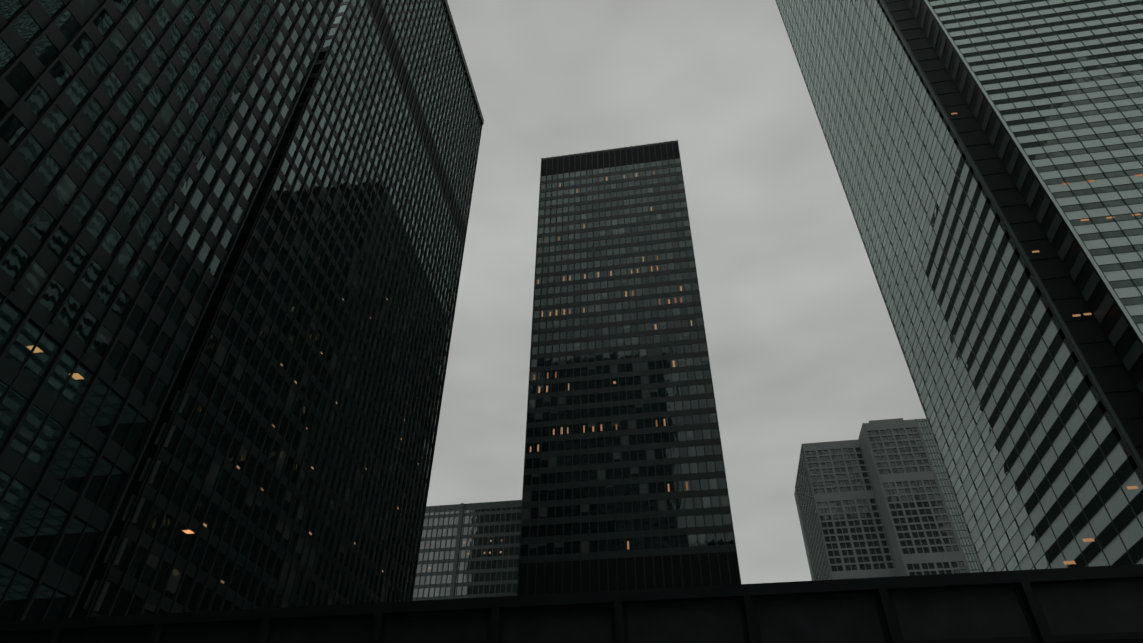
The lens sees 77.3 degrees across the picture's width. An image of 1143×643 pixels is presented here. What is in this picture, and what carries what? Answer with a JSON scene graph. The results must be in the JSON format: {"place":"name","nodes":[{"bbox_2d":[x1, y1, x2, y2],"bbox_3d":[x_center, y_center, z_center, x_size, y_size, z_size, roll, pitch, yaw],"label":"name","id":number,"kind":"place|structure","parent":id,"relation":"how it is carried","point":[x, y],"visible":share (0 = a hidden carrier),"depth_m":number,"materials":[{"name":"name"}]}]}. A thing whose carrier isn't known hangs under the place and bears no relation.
{"place":"outdoors","nodes":[
{"label":"outdoors","id":0,"kind":"place"},
{"bbox_2d":[71,0,483,617],"bbox_3d":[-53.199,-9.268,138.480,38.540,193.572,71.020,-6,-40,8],"label":"tower","id":1,"kind":"structure","parent":0,"point":[287,458],"depth_m":108.66,"materials":[{"name":"black glass"}]},
{"bbox_2d":[412,500,521,600],"bbox_3d":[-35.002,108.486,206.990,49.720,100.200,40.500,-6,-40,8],"label":"block","id":2,"kind":"structure","parent":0,"point":[469,550],"depth_m":213.04,"materials":[{"name":"grey glass"}]},
{"bbox_2d":[517,139,740,595],"bbox_3d":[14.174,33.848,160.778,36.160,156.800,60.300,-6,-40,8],"label":"tower","id":3,"kind":"structure","parent":0,"point":[625,487],"depth_m":138.54,"materials":[{"name":"black glass"}]},
{"bbox_2d":[426,0,925,583],"label":"sky","id":4,"kind":"structure","parent":0,"point":[803,345],"materials":[{"name":"grey"}]},
{"label":"ground","id":5,"kind":"structure","parent":0,"visible":0},
{"bbox_2d":[0,0,341,621],"bbox_3d":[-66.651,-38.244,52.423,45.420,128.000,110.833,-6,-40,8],"label":"tower","id":6,"kind":"structure","parent":5,"relation":"on","point":[140,140],"depth_m":60.90,"materials":[{"name":"black glass"}]},
{"bbox_2d":[0,564,1142,642],"bbox_3d":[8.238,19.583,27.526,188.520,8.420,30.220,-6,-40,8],"label":"pavilion fascia","id":7,"kind":"structure","parent":5,"relation":"on","point":[1098,604],"depth_m":18.70,"materials":[{"name":"metal"}]},
{"bbox_2d":[794,418,981,580],"bbox_3d":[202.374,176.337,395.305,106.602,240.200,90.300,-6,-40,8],"label":"building","id":8,"kind":"structure","parent":5,"relation":"on","point":[877,498],"depth_m":413.90,"materials":[{"name":"grey concrete"}]},
{"bbox_2d":[775,0,1142,571],"bbox_3d":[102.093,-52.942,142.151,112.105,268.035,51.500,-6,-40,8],"label":"tower","id":9,"kind":"structure","parent":5,"relation":"on","point":[987,156],"depth_m":99.30,"materials":[{"name":"grey glass"}]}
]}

